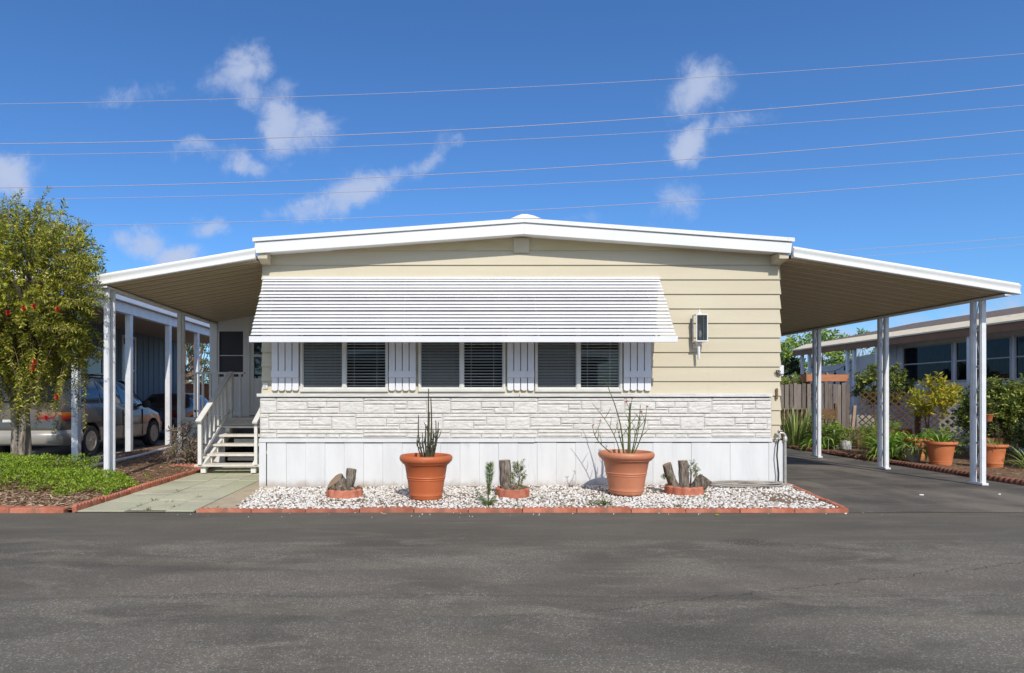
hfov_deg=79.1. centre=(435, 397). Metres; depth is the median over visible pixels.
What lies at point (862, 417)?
garden wall
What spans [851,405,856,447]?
wooden stake
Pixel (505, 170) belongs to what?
power line
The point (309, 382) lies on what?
window
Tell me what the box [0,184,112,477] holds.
bottlebrush tree
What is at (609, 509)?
scalloped edging
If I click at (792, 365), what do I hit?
shrub
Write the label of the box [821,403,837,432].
wooden chair back
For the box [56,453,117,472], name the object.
grass tuft
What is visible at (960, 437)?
leafy plant
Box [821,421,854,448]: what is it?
leafy plant
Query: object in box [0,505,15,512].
kerb block
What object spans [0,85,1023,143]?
power line
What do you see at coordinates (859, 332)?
tree
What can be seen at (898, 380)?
shrub
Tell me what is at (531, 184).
power line
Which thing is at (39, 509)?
kerb block
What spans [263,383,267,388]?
wall plaque
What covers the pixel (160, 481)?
scalloped edging
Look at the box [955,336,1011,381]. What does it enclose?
window
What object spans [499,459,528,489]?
tree stump
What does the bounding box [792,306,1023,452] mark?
long house
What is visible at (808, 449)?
scalloped edging
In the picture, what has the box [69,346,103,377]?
window
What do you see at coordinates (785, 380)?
shrub
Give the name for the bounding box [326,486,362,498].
ring edging
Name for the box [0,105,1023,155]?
power line
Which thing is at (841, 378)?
pergola
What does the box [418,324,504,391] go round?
window
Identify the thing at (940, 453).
flower pot
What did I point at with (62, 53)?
sky
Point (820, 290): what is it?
carport
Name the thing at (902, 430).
raised bed board
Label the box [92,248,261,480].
carport
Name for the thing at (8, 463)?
ground cover
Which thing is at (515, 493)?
ring edging
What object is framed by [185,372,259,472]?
entry stairs
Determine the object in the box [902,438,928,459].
flower pot
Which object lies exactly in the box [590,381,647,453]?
slipper plant
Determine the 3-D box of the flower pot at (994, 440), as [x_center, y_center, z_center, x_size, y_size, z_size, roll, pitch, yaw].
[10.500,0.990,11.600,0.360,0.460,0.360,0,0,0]
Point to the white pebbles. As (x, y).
(382, 493)
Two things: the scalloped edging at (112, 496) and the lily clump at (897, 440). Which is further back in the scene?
the lily clump at (897, 440)
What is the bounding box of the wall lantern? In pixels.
[692,309,707,359]
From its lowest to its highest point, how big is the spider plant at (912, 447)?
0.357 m
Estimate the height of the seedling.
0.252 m
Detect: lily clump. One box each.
[795,434,843,449]
[848,431,928,460]
[859,443,906,460]
[892,428,944,443]
[920,431,965,441]
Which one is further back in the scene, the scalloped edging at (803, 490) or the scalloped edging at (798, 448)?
the scalloped edging at (798, 448)
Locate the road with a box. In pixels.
[0,513,1023,672]
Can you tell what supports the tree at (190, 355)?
on the ground at (70, 511)
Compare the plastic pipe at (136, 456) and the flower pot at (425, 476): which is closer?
the flower pot at (425, 476)
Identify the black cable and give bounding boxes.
[776,439,779,480]
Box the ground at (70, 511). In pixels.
[69,428,1023,512]
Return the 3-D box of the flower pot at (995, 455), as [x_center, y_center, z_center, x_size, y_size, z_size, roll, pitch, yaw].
[9.760,1.015,10.750,0.410,0.410,0.410,0,0,0]
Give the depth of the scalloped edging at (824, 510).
6.73 m
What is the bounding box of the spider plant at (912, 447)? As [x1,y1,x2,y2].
[895,441,927,460]
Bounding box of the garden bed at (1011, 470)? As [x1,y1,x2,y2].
[788,441,1023,478]
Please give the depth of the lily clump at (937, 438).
11.03 m
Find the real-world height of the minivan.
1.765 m
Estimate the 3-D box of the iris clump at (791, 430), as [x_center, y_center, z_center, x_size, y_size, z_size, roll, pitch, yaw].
[9.024,0.647,15.277,1.346,1.130,1.222,0,0,21]
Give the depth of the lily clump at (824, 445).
14.40 m
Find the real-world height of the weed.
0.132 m
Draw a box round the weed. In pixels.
[588,497,610,505]
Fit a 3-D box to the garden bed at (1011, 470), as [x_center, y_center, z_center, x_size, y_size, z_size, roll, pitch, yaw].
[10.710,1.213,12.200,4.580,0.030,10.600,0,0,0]
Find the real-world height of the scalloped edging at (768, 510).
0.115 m
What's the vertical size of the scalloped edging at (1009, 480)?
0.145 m
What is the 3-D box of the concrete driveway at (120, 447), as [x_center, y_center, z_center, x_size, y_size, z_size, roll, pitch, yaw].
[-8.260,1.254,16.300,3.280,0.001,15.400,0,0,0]
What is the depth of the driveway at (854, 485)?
8.60 m
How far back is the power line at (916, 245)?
45.99 m
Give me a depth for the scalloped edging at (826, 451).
13.73 m
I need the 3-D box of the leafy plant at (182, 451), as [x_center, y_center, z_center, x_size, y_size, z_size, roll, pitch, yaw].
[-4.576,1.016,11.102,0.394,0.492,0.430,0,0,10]
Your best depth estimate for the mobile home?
8.62 m
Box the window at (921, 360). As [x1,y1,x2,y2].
[902,342,952,382]
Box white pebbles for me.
[177,484,862,517]
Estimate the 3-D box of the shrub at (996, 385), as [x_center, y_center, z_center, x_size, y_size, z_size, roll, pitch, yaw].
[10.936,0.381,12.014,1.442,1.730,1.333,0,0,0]
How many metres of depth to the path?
8.01 m
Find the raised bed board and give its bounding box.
[837,429,911,445]
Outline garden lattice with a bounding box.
[938,403,1009,451]
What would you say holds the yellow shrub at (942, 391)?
on the garden bed at (1011, 470)
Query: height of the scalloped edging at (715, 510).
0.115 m
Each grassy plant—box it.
[986,437,1004,448]
[991,445,1023,467]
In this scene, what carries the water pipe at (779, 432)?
attached to the mobile home
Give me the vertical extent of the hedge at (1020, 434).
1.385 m
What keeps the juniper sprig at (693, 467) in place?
on the ring edging at (683, 491)
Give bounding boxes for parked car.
[133,393,207,438]
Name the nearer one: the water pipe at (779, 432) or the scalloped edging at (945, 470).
the water pipe at (779, 432)
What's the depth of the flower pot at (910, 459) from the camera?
11.53 m
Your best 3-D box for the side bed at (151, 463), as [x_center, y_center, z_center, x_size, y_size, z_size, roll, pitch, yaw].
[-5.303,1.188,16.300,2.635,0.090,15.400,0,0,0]
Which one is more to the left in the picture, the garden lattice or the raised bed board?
the raised bed board
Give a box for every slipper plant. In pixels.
[416,389,440,456]
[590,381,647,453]
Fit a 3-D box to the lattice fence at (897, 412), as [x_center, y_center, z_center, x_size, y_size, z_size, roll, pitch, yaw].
[11.505,0.410,15.103,0.023,1.120,1.962,0,0,-35]
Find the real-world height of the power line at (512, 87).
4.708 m
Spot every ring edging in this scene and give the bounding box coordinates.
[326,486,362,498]
[495,485,528,498]
[664,483,703,495]
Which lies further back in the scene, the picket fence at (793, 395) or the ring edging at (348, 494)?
the picket fence at (793, 395)
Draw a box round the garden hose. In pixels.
[710,480,792,486]
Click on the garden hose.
(743, 483)
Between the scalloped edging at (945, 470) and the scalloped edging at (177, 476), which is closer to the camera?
the scalloped edging at (177, 476)
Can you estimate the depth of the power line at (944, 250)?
45.99 m
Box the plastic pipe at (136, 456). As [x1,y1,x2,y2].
[45,446,170,475]
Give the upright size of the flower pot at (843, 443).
0.195 m
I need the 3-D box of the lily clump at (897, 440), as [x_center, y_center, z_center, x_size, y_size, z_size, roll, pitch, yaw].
[9.211,0.954,12.299,1.589,0.524,1.622,0,0,0]
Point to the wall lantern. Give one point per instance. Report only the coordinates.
(699, 328)
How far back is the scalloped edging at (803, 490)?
8.06 m
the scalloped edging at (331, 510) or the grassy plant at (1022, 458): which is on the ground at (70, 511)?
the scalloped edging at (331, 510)
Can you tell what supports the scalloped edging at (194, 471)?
on the ground at (70, 511)
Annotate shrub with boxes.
[162,419,207,464]
[780,355,807,383]
[780,372,811,402]
[839,419,892,454]
[850,362,918,423]
[858,414,902,453]
[903,371,964,450]
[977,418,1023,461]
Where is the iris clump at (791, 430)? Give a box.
[780,403,823,446]
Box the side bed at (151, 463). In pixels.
[0,444,258,482]
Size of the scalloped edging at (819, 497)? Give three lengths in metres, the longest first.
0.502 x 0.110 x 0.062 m
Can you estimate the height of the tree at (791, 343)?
4.953 m
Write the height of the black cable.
0.674 m
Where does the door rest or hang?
in the mobile home
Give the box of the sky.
[0,0,1023,382]
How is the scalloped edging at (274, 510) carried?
on the ground at (70, 511)
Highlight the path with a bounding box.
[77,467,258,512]
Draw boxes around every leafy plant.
[169,445,190,461]
[803,415,843,446]
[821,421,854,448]
[834,425,859,442]
[916,422,969,454]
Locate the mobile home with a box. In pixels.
[210,214,794,486]
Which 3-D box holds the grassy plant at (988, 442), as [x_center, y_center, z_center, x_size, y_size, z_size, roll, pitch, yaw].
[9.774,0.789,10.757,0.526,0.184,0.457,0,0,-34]
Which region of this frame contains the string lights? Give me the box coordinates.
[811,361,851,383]
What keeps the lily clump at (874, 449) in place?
on the garden bed at (1011, 470)
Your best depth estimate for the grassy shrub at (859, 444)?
13.34 m
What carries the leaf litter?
on the garden bed at (1011, 470)
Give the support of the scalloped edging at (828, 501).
on the ground at (70, 511)
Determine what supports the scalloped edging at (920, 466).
on the ground at (70, 511)
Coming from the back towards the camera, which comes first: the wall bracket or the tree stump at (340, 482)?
the wall bracket
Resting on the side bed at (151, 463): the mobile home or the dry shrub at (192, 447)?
the dry shrub at (192, 447)
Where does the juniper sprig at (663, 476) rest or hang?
on the ring edging at (683, 491)
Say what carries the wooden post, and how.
on the garden bed at (1011, 470)
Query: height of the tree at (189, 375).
6.281 m
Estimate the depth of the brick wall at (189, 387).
25.00 m
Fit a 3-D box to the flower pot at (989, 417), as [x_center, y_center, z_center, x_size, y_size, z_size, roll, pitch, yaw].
[10.350,0.375,11.500,0.160,0.130,0.160,0,0,0]
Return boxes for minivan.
[0,374,161,455]
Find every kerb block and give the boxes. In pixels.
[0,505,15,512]
[9,506,68,512]
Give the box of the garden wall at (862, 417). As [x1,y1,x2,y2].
[811,396,874,427]
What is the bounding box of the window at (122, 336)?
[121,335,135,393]
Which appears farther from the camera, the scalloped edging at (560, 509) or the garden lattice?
the garden lattice
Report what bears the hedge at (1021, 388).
on the garden bed at (1011, 470)
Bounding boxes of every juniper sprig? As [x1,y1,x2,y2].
[508,459,526,487]
[660,473,675,485]
[686,459,702,486]
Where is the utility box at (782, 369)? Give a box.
[780,365,783,373]
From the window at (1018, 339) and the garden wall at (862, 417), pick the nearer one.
the window at (1018, 339)
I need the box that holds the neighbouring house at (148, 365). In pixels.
[5,306,176,448]
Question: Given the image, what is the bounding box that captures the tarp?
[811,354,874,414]
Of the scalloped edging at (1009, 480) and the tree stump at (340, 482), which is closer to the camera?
the tree stump at (340, 482)
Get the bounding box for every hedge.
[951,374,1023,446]
[993,373,1023,448]
[1009,403,1023,463]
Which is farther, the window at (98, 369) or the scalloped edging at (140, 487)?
the window at (98, 369)
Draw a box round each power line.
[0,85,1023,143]
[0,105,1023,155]
[0,130,1023,187]
[1,153,1023,199]
[18,53,1023,103]
[21,174,1022,226]
[790,237,1017,253]
[860,244,1023,256]
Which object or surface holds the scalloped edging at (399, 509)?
on the ground at (70, 511)
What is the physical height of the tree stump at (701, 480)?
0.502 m
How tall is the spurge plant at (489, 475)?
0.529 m
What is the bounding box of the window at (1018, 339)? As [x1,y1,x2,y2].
[1014,334,1023,379]
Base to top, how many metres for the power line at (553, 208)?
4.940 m
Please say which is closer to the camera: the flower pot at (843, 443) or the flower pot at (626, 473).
the flower pot at (626, 473)
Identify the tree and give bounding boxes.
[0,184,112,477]
[185,343,201,378]
[185,343,209,382]
[780,328,851,376]
[824,327,874,364]
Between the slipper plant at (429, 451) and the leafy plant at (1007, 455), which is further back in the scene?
the leafy plant at (1007, 455)
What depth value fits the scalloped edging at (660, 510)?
6.73 m
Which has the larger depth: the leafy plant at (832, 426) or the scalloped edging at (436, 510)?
the leafy plant at (832, 426)
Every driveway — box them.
[32,432,176,464]
[787,448,1023,511]
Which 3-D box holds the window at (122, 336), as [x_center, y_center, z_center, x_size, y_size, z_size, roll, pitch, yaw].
[-9.875,-0.890,19.800,0.050,2.200,0.900,0,0,0]
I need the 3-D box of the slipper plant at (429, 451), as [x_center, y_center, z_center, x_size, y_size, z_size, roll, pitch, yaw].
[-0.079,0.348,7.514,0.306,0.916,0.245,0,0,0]
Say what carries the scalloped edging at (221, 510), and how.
on the ground at (70, 511)
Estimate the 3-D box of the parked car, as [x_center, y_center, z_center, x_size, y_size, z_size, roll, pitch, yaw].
[-8.300,0.550,20.100,1.760,1.420,4.400,0,0,0]
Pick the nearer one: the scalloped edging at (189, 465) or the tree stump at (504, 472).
the tree stump at (504, 472)
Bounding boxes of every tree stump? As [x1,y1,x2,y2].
[327,468,361,490]
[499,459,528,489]
[662,460,711,490]
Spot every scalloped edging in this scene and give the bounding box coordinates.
[72,496,104,512]
[103,489,130,501]
[128,482,151,493]
[150,477,169,486]
[168,472,186,481]
[172,463,199,467]
[187,468,200,475]
[197,507,251,512]
[251,508,305,512]
[306,507,359,512]
[360,506,413,512]
[414,507,467,512]
[468,507,521,512]
[522,506,575,512]
[576,506,630,512]
[631,507,685,512]
[685,507,739,512]
[739,507,793,512]
[789,445,801,449]
[794,507,848,512]
[795,487,810,493]
[802,447,811,451]
[809,493,824,500]
[821,449,830,454]
[823,499,844,507]
[831,450,847,456]
[847,453,865,459]
[865,456,876,461]
[889,459,907,466]
[907,462,932,470]
[932,466,960,474]
[959,470,992,479]
[988,475,1023,485]
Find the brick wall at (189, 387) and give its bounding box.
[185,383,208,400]
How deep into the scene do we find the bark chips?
7.56 m
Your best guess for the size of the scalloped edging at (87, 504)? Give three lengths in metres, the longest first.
0.594 x 0.144 x 0.050 m
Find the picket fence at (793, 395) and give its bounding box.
[780,382,849,441]
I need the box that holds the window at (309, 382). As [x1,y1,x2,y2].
[300,324,387,391]
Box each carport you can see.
[0,267,209,460]
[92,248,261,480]
[780,246,1020,484]
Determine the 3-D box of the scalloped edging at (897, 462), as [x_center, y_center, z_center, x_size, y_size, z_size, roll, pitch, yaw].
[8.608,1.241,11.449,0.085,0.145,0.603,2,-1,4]
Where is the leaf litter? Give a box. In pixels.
[789,446,1023,477]
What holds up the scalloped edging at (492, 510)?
on the ground at (70, 511)
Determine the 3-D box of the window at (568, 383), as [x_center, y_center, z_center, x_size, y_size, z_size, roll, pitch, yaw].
[2.010,-0.562,8.660,1.223,0.955,0.120,0,0,0]
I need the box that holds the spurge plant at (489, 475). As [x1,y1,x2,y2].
[475,461,498,505]
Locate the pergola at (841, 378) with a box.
[801,374,848,438]
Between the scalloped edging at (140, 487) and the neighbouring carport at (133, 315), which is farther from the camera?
the neighbouring carport at (133, 315)
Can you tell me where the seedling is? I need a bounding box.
[39,456,67,472]
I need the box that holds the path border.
[196,481,274,512]
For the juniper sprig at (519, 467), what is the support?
on the tree stump at (504, 472)
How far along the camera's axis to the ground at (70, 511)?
6.83 m
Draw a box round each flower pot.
[400,453,451,500]
[598,449,654,495]
[839,440,851,449]
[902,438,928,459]
[904,448,921,461]
[923,440,958,465]
[978,443,1008,467]
[986,414,993,420]
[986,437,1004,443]
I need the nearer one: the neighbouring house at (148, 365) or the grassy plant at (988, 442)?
the grassy plant at (988, 442)
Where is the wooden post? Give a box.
[915,410,920,436]
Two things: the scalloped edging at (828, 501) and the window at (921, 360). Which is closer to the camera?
the scalloped edging at (828, 501)
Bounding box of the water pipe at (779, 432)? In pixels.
[777,430,786,483]
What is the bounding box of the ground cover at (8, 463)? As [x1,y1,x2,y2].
[0,452,153,496]
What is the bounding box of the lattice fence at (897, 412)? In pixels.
[858,392,953,437]
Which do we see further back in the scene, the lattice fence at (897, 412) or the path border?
the lattice fence at (897, 412)
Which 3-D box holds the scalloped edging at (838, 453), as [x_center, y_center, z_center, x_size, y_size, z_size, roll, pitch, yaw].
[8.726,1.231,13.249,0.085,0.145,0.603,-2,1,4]
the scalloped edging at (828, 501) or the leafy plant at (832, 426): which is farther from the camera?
the leafy plant at (832, 426)
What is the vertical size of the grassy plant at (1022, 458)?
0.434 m
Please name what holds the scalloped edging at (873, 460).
on the ground at (70, 511)
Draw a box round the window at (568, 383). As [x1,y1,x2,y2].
[534,324,622,391]
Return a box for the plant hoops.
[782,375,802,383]
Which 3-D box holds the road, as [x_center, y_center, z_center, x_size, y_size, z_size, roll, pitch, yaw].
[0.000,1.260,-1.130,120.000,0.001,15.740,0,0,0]
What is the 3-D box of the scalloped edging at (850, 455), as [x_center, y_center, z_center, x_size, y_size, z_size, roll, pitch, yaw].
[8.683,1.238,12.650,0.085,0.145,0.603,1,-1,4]
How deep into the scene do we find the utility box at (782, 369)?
8.78 m
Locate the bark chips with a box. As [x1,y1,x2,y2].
[0,447,258,507]
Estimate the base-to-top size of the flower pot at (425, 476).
0.535 m
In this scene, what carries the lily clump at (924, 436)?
in the flower pot at (920, 442)
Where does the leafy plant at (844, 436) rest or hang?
in the flower pot at (843, 443)
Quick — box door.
[250,323,261,414]
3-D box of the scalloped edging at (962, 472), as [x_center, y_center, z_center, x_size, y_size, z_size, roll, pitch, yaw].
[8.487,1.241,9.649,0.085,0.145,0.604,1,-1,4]
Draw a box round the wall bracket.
[775,388,777,398]

